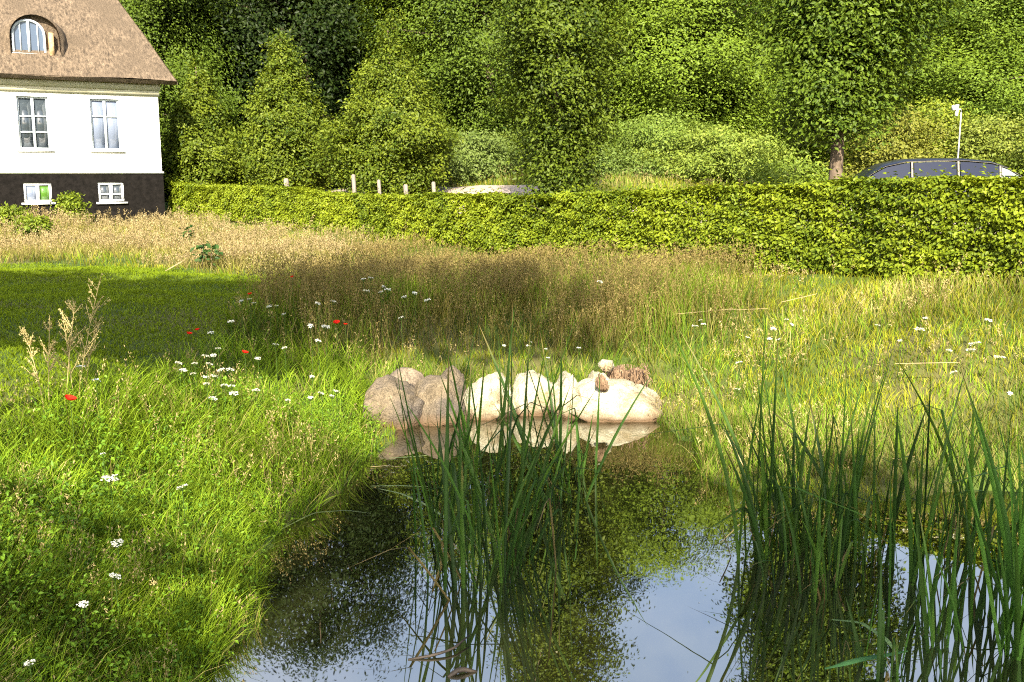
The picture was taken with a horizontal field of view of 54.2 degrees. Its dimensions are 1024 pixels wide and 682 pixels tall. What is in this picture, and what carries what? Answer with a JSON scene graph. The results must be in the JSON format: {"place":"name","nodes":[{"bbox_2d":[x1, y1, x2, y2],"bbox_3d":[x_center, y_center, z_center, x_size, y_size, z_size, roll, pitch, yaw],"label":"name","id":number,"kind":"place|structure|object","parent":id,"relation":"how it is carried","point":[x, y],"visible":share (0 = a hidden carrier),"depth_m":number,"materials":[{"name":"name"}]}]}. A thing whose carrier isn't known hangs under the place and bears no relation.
{"place":"outdoors","nodes":[
{"label":"outdoors","id":0,"kind":"place"},
{"bbox_2d":[0,262,271,431],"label":"lawn grass","id":1,"kind":"structure","parent":0,"point":[72,290],"depth_m":10.49,"materials":[{"name":"plant"}]},
{"bbox_2d":[0,204,409,276],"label":"dry grass","id":2,"kind":"structure","parent":0,"point":[142,238],"depth_m":18.99,"materials":[{"name":"plant"}]},
{"bbox_2d":[154,225,794,399],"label":"brown grass","id":3,"kind":"structure","parent":0,"point":[426,280],"depth_m":11.50,"materials":[{"name":"plant"}]},
{"bbox_2d":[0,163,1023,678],"bbox_3d":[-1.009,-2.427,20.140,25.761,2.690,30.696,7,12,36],"label":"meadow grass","id":4,"kind":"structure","parent":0,"point":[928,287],"depth_m":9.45,"materials":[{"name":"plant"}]},
{"bbox_2d":[0,90,1023,681],"bbox_3d":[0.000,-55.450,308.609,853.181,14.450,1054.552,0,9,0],"label":"ground","id":5,"kind":"structure","parent":0,"point":[630,358],"depth_m":9.44,"materials":[{"name":"plant"}]},
{"bbox_2d":[0,201,37,231],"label":"shrub","id":6,"kind":"object","parent":5,"relation":"on","point":[6,212],"visible":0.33,"depth_m":22.30,"materials":[{"name":"green plant"}]},
{"bbox_2d":[23,659,35,681],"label":"white wildflower","id":7,"kind":"object","parent":5,"relation":"on","point":[29,666],"visible":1,"depth_m":3.58,"materials":[{"name":"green plant"}]},
{"bbox_2d":[17,326,43,407],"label":"dry seed stalk","id":8,"kind":"object","parent":5,"relation":"on","point":[23,331],"visible":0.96,"depth_m":6.66,"materials":[{"name":"beige plant"}]},
{"bbox_2d":[3,213,62,239],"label":"shrub","id":9,"kind":"object","parent":5,"relation":"on","point":[28,222],"visible":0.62,"depth_m":21.01,"materials":[{"name":"green plant"}]},
{"bbox_2d":[39,316,58,404],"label":"dry seed stalk","id":10,"kind":"object","parent":5,"relation":"on","point":[51,356],"visible":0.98,"depth_m":6.68,"materials":[{"name":"beige plant"}]},
{"bbox_2d":[49,308,82,402],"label":"dry seed stalk","id":11,"kind":"object","parent":5,"relation":"on","point":[68,347],"visible":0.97,"depth_m":6.83,"materials":[{"name":"beige plant"}]},
{"bbox_2d":[65,394,76,451],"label":"poppy","id":12,"kind":"object","parent":5,"relation":"on","point":[70,397],"visible":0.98,"depth_m":6.19,"materials":[{"name":"red plant"}]},
{"bbox_2d":[58,300,85,391],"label":"dry seed stalk","id":13,"kind":"object","parent":5,"relation":"on","point":[73,313],"visible":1,"depth_m":6.79,"materials":[{"name":"beige plant"}]},
{"bbox_2d":[50,190,95,230],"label":"shrub","id":14,"kind":"object","parent":5,"relation":"on","point":[71,202],"visible":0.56,"depth_m":23.66,"materials":[{"name":"green plant"}]},
{"bbox_2d":[76,600,88,662],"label":"white wildflower","id":15,"kind":"object","parent":5,"relation":"on","point":[83,606],"visible":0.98,"depth_m":4.10,"materials":[{"name":"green plant"}]},
{"bbox_2d":[65,274,110,394],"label":"dry seed stalk","id":16,"kind":"object","parent":5,"relation":"on","point":[93,308],"visible":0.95,"depth_m":6.91,"materials":[{"name":"dry stems"},{"name":"dry seed heads"}]},
{"bbox_2d":[0,0,177,225],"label":"thatched house","id":17,"kind":"structure","parent":5,"relation":"on","point":[81,81],"depth_m":24.64,"materials":[{"name":"white paint"}]},
{"bbox_2d":[16,96,53,151],"bbox_3d":[-11.502,-5.215,24.054,0.802,1.297,0.194,-5,11,-30],"label":"window","id":18,"kind":"structure","parent":17,"relation":"in","point":[32,112],"depth_m":24.10,"materials":[{"name":"white paint"}]},
{"bbox_2d":[22,183,55,204],"bbox_3d":[-11.508,-3.571,24.273,0.749,0.515,0.150,-5,11,-30],"label":"basement window","id":19,"kind":"structure","parent":17,"relation":"in","point":[33,192],"depth_m":24.28,"materials":[{"name":"white paint"}]},
{"bbox_2d":[89,99,124,151],"bbox_3d":[-10.098,-5.349,24.854,0.803,1.292,0.194,-5,11,-30],"label":"window","id":20,"kind":"structure","parent":17,"relation":"in","point":[104,113],"depth_m":24.90,"materials":[{"name":"white paint"}]},
{"bbox_2d":[96,182,127,203],"bbox_3d":[-10.060,-3.711,25.099,0.735,0.531,0.154,-5,11,-30],"label":"basement window","id":21,"kind":"structure","parent":17,"relation":"in","point":[108,192],"depth_m":25.11,"materials":[{"name":"white paint"}]},
{"bbox_2d":[77,313,102,381],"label":"dry seed stalk","id":22,"kind":"object","parent":5,"relation":"on","point":[91,349],"visible":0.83,"depth_m":7.01,"materials":[{"name":"beige plant"}]},
{"bbox_2d":[100,474,118,523],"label":"white wildflower","id":23,"kind":"object","parent":5,"relation":"on","point":[109,480],"visible":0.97,"depth_m":5.31,"materials":[{"name":"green plant"}]},
{"bbox_2d":[109,573,120,627],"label":"white wildflower","id":24,"kind":"object","parent":5,"relation":"on","point":[113,576],"visible":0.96,"depth_m":4.43,"materials":[{"name":"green plant"}]},
{"bbox_2d":[111,538,122,599],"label":"white wildflower","id":25,"kind":"object","parent":5,"relation":"on","point":[117,545],"visible":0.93,"depth_m":4.76,"materials":[{"name":"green plant"}]},
{"bbox_2d":[176,484,187,531],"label":"white wildflower","id":26,"kind":"object","parent":5,"relation":"on","point":[183,498],"visible":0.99,"depth_m":5.57,"materials":[{"name":"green plant"}]},
{"bbox_2d":[179,225,195,242],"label":"leafy weed","id":27,"kind":"object","parent":5,"relation":"on","point":[188,231],"visible":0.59,"depth_m":20.28,"materials":[{"name":"green plant"}]},
{"bbox_2d":[119,0,259,164],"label":"woodland tree","id":28,"kind":"object","parent":5,"relation":"on","point":[176,71],"visible":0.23,"depth_m":36.88,"materials":[{"name":"green plant"}]},
{"bbox_2d":[0,361,389,681],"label":"herbs","id":29,"kind":"object","parent":5,"relation":"on","point":[82,521],"visible":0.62,"depth_m":5.14,"materials":[{"name":"green plant"}]},
{"bbox_2d":[0,283,392,681],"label":"bank grass","id":30,"kind":"structure","parent":5,"relation":"on","point":[251,449],"depth_m":6.14,"materials":[{"name":"plant"}]},
{"bbox_2d":[190,241,213,262],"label":"leafy weed","id":31,"kind":"object","parent":5,"relation":"on","point":[202,252],"visible":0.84,"depth_m":16.36,"materials":[{"name":"green plant"}]},
{"bbox_2d":[158,52,250,208],"bbox_3d":[-8.685,-5.641,27.697,3.473,4.604,3.176,0,9,0],"label":"tree","id":32,"kind":"object","parent":5,"relation":"on","point":[201,152],"visible":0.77,"depth_m":27.11,"materials":[{"name":"green plant"}]},
{"bbox_2d":[194,244,222,268],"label":"leafy weed","id":33,"kind":"object","parent":5,"relation":"on","point":[215,247],"visible":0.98,"depth_m":16.28,"materials":[{"name":"green plant"}]},
{"bbox_2d":[124,0,349,128],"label":"woodland tree","id":34,"kind":"object","parent":5,"relation":"on","point":[270,4],"visible":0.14,"depth_m":39.12,"materials":[{"name":"green plant"}]},
{"bbox_2d":[222,28,336,194],"bbox_3d":[-5.863,-5.847,26.500,3.518,4.685,3.318,0,9,0],"label":"tree","id":35,"kind":"object","parent":5,"relation":"on","point":[282,130],"visible":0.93,"depth_m":25.81,"materials":[{"name":"green plant"}]},
{"bbox_2d":[242,167,344,188],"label":"hedge","id":36,"kind":"object","parent":5,"relation":"on","point":[334,185],"visible":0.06,"depth_m":28.43,"materials":[{"name":"green plant"}]},
{"bbox_2d":[126,0,470,160],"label":"woodland tree","id":37,"kind":"object","parent":5,"relation":"on","point":[337,10],"visible":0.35,"depth_m":38.15,"materials":[{"name":"green plant"}]},
{"bbox_2d":[307,324,313,380],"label":"white wildflower","id":38,"kind":"object","parent":5,"relation":"on","point":[310,326],"visible":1,"depth_m":9.16,"materials":[{"name":"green plant"}]},
{"bbox_2d":[167,177,491,246],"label":"hedge","id":39,"kind":"object","parent":5,"relation":"on","point":[435,212],"visible":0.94,"depth_m":21.81,"materials":[{"name":"green plant"}]},
{"bbox_2d":[351,174,356,192],"bbox_3d":[-3.590,-3.154,22.792,0.113,1.272,0.095,0,9,0],"label":"fence post","id":40,"kind":"object","parent":5,"relation":"on","point":[353,177],"visible":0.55,"depth_m":22.69,"materials":[{"name":"white wood"}]},
{"bbox_2d":[274,0,470,124],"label":"woodland tree","id":41,"kind":"object","parent":5,"relation":"on","point":[345,94],"visible":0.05,"depth_m":42.85,"materials":[{"name":"green plant"}]},
{"bbox_2d":[300,2,467,194],"bbox_3d":[-3.102,-5.535,23.835,4.181,4.925,3.921,0,9,0],"label":"tree","id":42,"kind":"object","parent":5,"relation":"on","point":[389,134],"visible":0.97,"depth_m":23.26,"materials":[{"name":"green plant"}]},
{"bbox_2d":[362,374,424,429],"bbox_3d":[-1.063,0.659,9.098,0.576,0.657,0.674,0,9,0],"label":"boulder","id":43,"kind":"object","parent":5,"relation":"on","point":[376,393],"visible":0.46,"depth_m":8.90,"materials":[{"name":"beige stone"}]},
{"bbox_2d":[390,367,423,386],"bbox_3d":[-0.965,0.565,9.535,0.510,0.660,0.502,-6,11,-30],"label":"boulder","id":44,"kind":"object","parent":5,"relation":"on","point":[412,376],"visible":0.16,"depth_m":9.37,"materials":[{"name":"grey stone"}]},
{"bbox_2d":[414,375,466,425],"bbox_3d":[-0.678,0.665,9.202,0.531,0.703,0.571,0,9,0],"label":"boulder","id":45,"kind":"object","parent":5,"relation":"on","point":[429,388],"visible":0.44,"depth_m":9.00,"materials":[{"name":"beige stone"}]},
{"bbox_2d":[280,0,622,151],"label":"woodland tree","id":46,"kind":"object","parent":5,"relation":"on","point":[467,63],"visible":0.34,"depth_m":36.78,"materials":[{"name":"green plant"}]},
{"bbox_2d":[441,365,465,394],"bbox_3d":[-0.598,0.553,9.589,0.323,0.652,0.512,0,9,0],"label":"boulder","id":47,"kind":"object","parent":5,"relation":"on","point":[459,377],"visible":0.25,"depth_m":9.48,"materials":[{"name":"beige stone"}]},
{"bbox_2d":[428,21,511,132],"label":"woodland tree","id":48,"kind":"object","parent":5,"relation":"on","point":[458,89],"depth_m":47.40,"materials":[{"name":"green plant"}]},
{"bbox_2d":[439,125,535,184],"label":"shrub","id":49,"kind":"object","parent":5,"relation":"on","point":[478,154],"visible":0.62,"depth_m":26.20,"materials":[{"name":"green plant"}]},
{"bbox_2d":[463,371,516,419],"bbox_3d":[-0.225,0.602,9.412,0.549,0.629,0.610,0,9,0],"label":"boulder","id":50,"kind":"object","parent":5,"relation":"on","point":[491,390],"visible":0.46,"depth_m":9.19,"materials":[{"name":"stone"}]},
{"bbox_2d":[485,127,542,172],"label":"shrub","id":51,"kind":"object","parent":5,"relation":"on","point":[506,136],"visible":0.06,"depth_m":28.95,"materials":[{"name":"green plant"}]},
{"bbox_2d":[513,370,556,415],"bbox_3d":[0.229,0.596,9.562,0.472,0.600,0.590,0,9,0],"label":"boulder","id":52,"kind":"object","parent":5,"relation":"on","point":[519,388],"visible":0.41,"depth_m":9.35,"materials":[{"name":"stone"}]},
{"bbox_2d":[458,0,647,247],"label":"tree","id":53,"kind":"object","parent":5,"relation":"on","point":[552,33],"visible":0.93,"depth_m":16.84,"materials":[{"name":"green plant"}]},
{"bbox_2d":[550,371,581,417],"bbox_3d":[0.537,0.573,9.463,0.381,0.556,0.531,4,10,22],"label":"boulder","id":54,"kind":"object","parent":5,"relation":"on","point":[567,379],"visible":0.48,"depth_m":9.23,"materials":[{"name":"stone"}]},
{"bbox_2d":[588,370,608,380],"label":"boulder","id":55,"kind":"object","parent":5,"relation":"on","point":[593,375],"visible":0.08,"depth_m":9.47,"materials":[{"name":"stone"}]},
{"bbox_2d":[521,145,677,180],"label":"shrub","id":56,"kind":"object","parent":5,"relation":"on","point":[623,165],"visible":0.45,"depth_m":25.30,"materials":[{"name":"green plant"}]},
{"bbox_2d":[568,378,662,422],"bbox_3d":[0.924,0.632,9.445,1.004,0.534,0.804,0,9,0],"label":"boulder","id":57,"kind":"object","parent":5,"relation":"on","point":[622,395],"visible":0.56,"depth_m":9.17,"materials":[{"name":"stone"}]},
{"bbox_2d":[595,373,608,391],"bbox_3d":[0.819,0.387,9.183,0.134,0.181,0.143,7,12,37],"label":"bark lump","id":58,"kind":"object","parent":57,"relation":"on","point":[604,385],"visible":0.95,"depth_m":9.13,"materials":[{"name":"brown wood"}]},
{"bbox_2d":[602,363,653,386],"bbox_3d":[1.113,0.391,9.785,0.516,0.426,0.513,0,9,0],"label":"root stump","id":59,"kind":"object","parent":57,"relation":"on","point":[635,375],"visible":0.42,"depth_m":9.70,"materials":[{"name":"brown wood"}]},
{"bbox_2d":[598,359,613,372],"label":"cobble","id":60,"kind":"object","parent":59,"relation":"on","point":[608,363],"visible":0.98,"depth_m":9.57,"materials":[{"name":"stone"}]},
{"bbox_2d":[567,0,691,143],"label":"woodland tree","id":61,"kind":"object","parent":5,"relation":"on","point":[626,63],"depth_m":42.89,"materials":[{"name":"green plant"}]},
{"bbox_2d":[250,185,1009,233],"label":"gravel drive","id":62,"kind":"structure","parent":5,"relation":"on","point":[505,189],"depth_m":23.73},
{"bbox_2d":[572,104,721,182],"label":"shrub","id":63,"kind":"object","parent":5,"relation":"on","point":[645,131],"visible":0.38,"depth_m":27.70,"materials":[{"name":"green plant"}]},
{"bbox_2d":[480,0,830,159],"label":"woodland tree","id":64,"kind":"object","parent":5,"relation":"on","point":[651,79],"visible":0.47,"depth_m":36.75,"materials":[{"name":"green plant"}]},
{"bbox_2d":[629,117,810,187],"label":"shrub","id":65,"kind":"object","parent":5,"relation":"on","point":[715,153],"visible":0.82,"depth_m":25.64,"materials":[{"name":"green plant"}]},
{"bbox_2d":[466,163,1023,286],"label":"hedge","id":66,"kind":"object","parent":5,"relation":"on","point":[726,217],"visible":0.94,"depth_m":12.78,"materials":[{"name":"green plant"}]},
{"bbox_2d":[624,0,896,162],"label":"woodland tree","id":67,"kind":"object","parent":5,"relation":"on","point":[734,93],"visible":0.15,"depth_m":39.51,"materials":[{"name":"green plant"}]},
{"bbox_2d":[727,153,861,186],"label":"shrub","id":68,"kind":"object","parent":5,"relation":"on","point":[802,170],"visible":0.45,"depth_m":21.37,"materials":[{"name":"green plant"}]},
{"bbox_2d":[691,1,1000,153],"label":"woodland tree","id":69,"kind":"object","parent":5,"relation":"on","point":[775,105],"depth_m":41.92,"materials":[{"name":"green plant"}]},
{"bbox_2d":[724,0,982,241],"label":"tree","id":70,"kind":"object","parent":5,"relation":"on","point":[844,59],"visible":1,"depth_m":13.89,"materials":[{"name":"green plant"}]},
{"bbox_2d":[819,102,967,179],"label":"shrub","id":71,"kind":"object","parent":5,"relation":"on","point":[899,148],"visible":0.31,"depth_m":23.97,"materials":[{"name":"green plant"}]},
{"bbox_2d":[769,0,1023,169],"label":"woodland tree","id":72,"kind":"object","parent":5,"relation":"on","point":[967,48],"visible":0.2,"depth_m":33.48,"materials":[{"name":"green plant"}]},
{"bbox_2d":[844,0,1023,160],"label":"woodland tree","id":73,"kind":"object","parent":5,"relation":"on","point":[992,103],"visible":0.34,"depth_m":33.06,"materials":[{"name":"green plant"}]},
{"bbox_2d":[852,158,1022,222],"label":"parked car","id":74,"kind":"object","parent":5,"relation":"on","point":[925,165],"visible":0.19,"depth_m":21.09,"materials":[{"name":"black paint"}]},
{"bbox_2d":[884,92,1013,163],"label":"shrub","id":75,"kind":"object","parent":5,"relation":"on","point":[942,112],"visible":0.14,"depth_m":25.96,"materials":[{"name":"green plant"}]},
{"bbox_2d":[951,105,961,173],"bbox_3d":[9.798,-3.837,22.196,0.297,2.748,0.125,-2,10,-13],"label":"lamp post","id":76,"kind":"object","parent":5,"relation":"on","point":[955,107],"visible":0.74,"depth_m":22.08,"materials":[{"name":"metal"}]},
{"bbox_2d":[925,0,1023,124],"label":"woodland tree","id":77,"kind":"object","parent":5,"relation":"on","point":[996,53],"visible":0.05,"depth_m":35.16,"materials":[{"name":"green plant"}]},
{"bbox_2d":[940,106,1023,175],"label":"shrub","id":78,"kind":"object","parent":5,"relation":"on","point":[989,140],"visible":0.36,"depth_m":25.01,"materials":[{"name":"green plant"}]},
{"bbox_2d":[994,355,1003,399],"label":"white wildflower","id":79,"kind":"object","parent":5,"relation":"on","point":[995,356],"visible":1,"depth_m":8.05,"materials":[{"name":"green plant"}]},
{"bbox_2d":[988,129,1023,175],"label":"shrub","id":80,"kind":"object","parent":5,"relation":"on","point":[1015,162],"visible":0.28,"depth_m":23.89,"materials":[{"name":"green plant"}]},
{"bbox_2d":[198,413,1023,681],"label":"pond water","id":81,"kind":"structure","parent":0,"point":[626,599],"depth_m":5.34,"materials":[{"name":"blue liquid"}]},
{"bbox_2d":[274,510,370,532],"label":"fallen reed leaf","id":82,"kind":"object","parent":81,"relation":"on","point":[323,511],"visible":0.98,"depth_m":6.56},
{"bbox_2d":[381,489,476,546],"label":"fallen reed leaf","id":83,"kind":"object","parent":81,"relation":"on","point":[417,501],"visible":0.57,"depth_m":6.86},
{"bbox_2d":[432,536,442,590],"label":"fallen reed leaf","id":84,"kind":"object","parent":81,"relation":"on","point":[437,575],"visible":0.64,"depth_m":5.65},
{"bbox_2d":[408,635,469,659],"bbox_3d":[-0.326,1.445,4.679,0.336,0.037,0.068,-6,11,-33],"label":"stick","id":85,"kind":"object","parent":81,"relation":"on","point":[440,652],"visible":1,"depth_m":4.64,"materials":[{"name":"brown wood"}]},
{"bbox_2d":[386,317,521,553],"bbox_3d":[-0.341,0.595,6.058,0.634,1.498,1.313,-6,11,-32],"label":"reed plant","id":86,"kind":"object","parent":81,"relation":"in","point":[465,488],"visible":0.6,"depth_m":6.04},
{"bbox_2d":[406,375,515,501],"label":"reed plant","id":87,"kind":"object","parent":81,"relation":"in","point":[463,441],"visible":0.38,"depth_m":6.97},
{"bbox_2d":[447,667,476,676],"bbox_3d":[-0.226,1.480,4.484,0.139,0.031,0.030,-4,10,-21],"label":"stick","id":88,"kind":"object","parent":81,"relation":"on","point":[454,672],"visible":1,"depth_m":4.48,"materials":[{"name":"brown wood"}]},
{"bbox_2d":[351,352,597,599],"bbox_3d":[-0.149,0.704,5.474,1.387,1.472,1.102,0,9,0],"label":"reed plant","id":89,"kind":"object","parent":81,"relation":"in","point":[460,530],"visible":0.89,"depth_m":5.41,"materials":[{"name":"plant"}]},
{"bbox_2d":[419,311,596,542],"bbox_3d":[-0.040,0.542,6.149,1.075,1.573,1.466,0,9,0],"label":"reed plant","id":90,"kind":"object","parent":81,"relation":"in","point":[502,436],"visible":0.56,"depth_m":6.13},
{"bbox_2d":[427,312,630,573],"bbox_3d":[0.154,0.653,5.636,1.227,1.519,1.022,5,10,26],"label":"reed plant","id":91,"kind":"object","parent":81,"relation":"in","point":[518,519],"visible":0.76,"depth_m":5.71,"materials":[{"name":"plant"}]},
{"bbox_2d":[462,328,652,509],"bbox_3d":[0.196,0.560,6.715,1.121,1.352,1.042,7,12,38],"label":"reed plant","id":92,"kind":"object","parent":81,"relation":"in","point":[558,442],"visible":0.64,"depth_m":6.83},
{"bbox_2d":[537,373,606,479],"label":"reed plant","id":93,"kind":"object","parent":81,"relation":"in","point":[581,471],"visible":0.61,"depth_m":7.46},
{"bbox_2d":[229,419,988,675],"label":"floating specks","id":94,"kind":"object","parent":81,"relation":"on","point":[548,559],"visible":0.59,"depth_m":5.89,"materials":[{"name":"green plant"}]},
{"bbox_2d":[618,309,892,566],"bbox_3d":[1.370,0.578,5.825,1.628,1.606,0.751,2,10,12],"label":"reed plant","id":95,"kind":"object","parent":81,"relation":"in","point":[765,510],"visible":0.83,"depth_m":5.70,"materials":[{"name":"plant"}]},
{"bbox_2d":[682,335,870,556],"bbox_3d":[1.571,0.657,6.002,1.095,1.393,0.607,0,9,0],"label":"reed plant","id":96,"kind":"object","parent":81,"relation":"in","point":[802,541],"visible":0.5,"depth_m":5.89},
{"bbox_2d":[704,487,881,601],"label":"reed plant","id":97,"kind":"object","parent":81,"relation":"in","point":[818,552],"visible":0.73,"depth_m":5.30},
{"bbox_2d":[744,338,924,552],"bbox_3d":[2.031,0.668,5.804,1.128,1.436,0.904,-4,10,-23],"label":"reed plant","id":98,"kind":"object","parent":81,"relation":"in","point":[860,463],"visible":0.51,"depth_m":5.90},
{"bbox_2d":[766,390,915,578],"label":"reed plant","id":99,"kind":"object","parent":81,"relation":"in","point":[808,523],"visible":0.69,"depth_m":5.67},
{"bbox_2d":[832,619,894,651],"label":"fallen reed leaf","id":100,"kind":"object","parent":81,"relation":"on","point":[888,641],"visible":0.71,"depth_m":4.83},
{"bbox_2d":[824,650,907,668],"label":"fallen reed leaf","id":101,"kind":"object","parent":81,"relation":"on","point":[854,660],"visible":0.91,"depth_m":4.48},
{"bbox_2d":[843,557,941,681],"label":"reed plant","id":102,"kind":"object","parent":81,"relation":"in","point":[880,639],"visible":0.84,"depth_m":4.45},
{"bbox_2d":[837,390,956,569],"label":"reed plant","id":103,"kind":"object","parent":81,"relation":"in","point":[894,512],"visible":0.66,"depth_m":5.71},
{"bbox_2d":[885,455,963,653],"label":"reed plant","id":104,"kind":"object","parent":81,"relation":"in","point":[928,619],"visible":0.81,"depth_m":4.74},
{"bbox_2d":[853,357,1023,554],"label":"reed plant","id":105,"kind":"object","parent":81,"relation":"in","point":[971,461],"visible":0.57,"depth_m":5.83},
{"bbox_2d":[880,364,1002,585],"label":"reed plant","id":106,"kind":"object","parent":81,"relation":"in","point":[912,546],"visible":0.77,"depth_m":5.42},
{"bbox_2d":[930,361,1023,660],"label":"reed plant","id":107,"kind":"object","parent":81,"relation":"in","point":[1013,577],"visible":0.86,"depth_m":4.60,"materials":[{"name":"plant"}]},
{"bbox_2d":[931,349,1023,562],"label":"reed plant","id":108,"kind":"object","parent":81,"relation":"in","point":[1014,498],"visible":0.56,"depth_m":5.13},
{"bbox_2d":[938,415,1023,625],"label":"reed plant","id":109,"kind":"object","parent":81,"relation":"in","point":[981,604],"visible":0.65,"depth_m":4.98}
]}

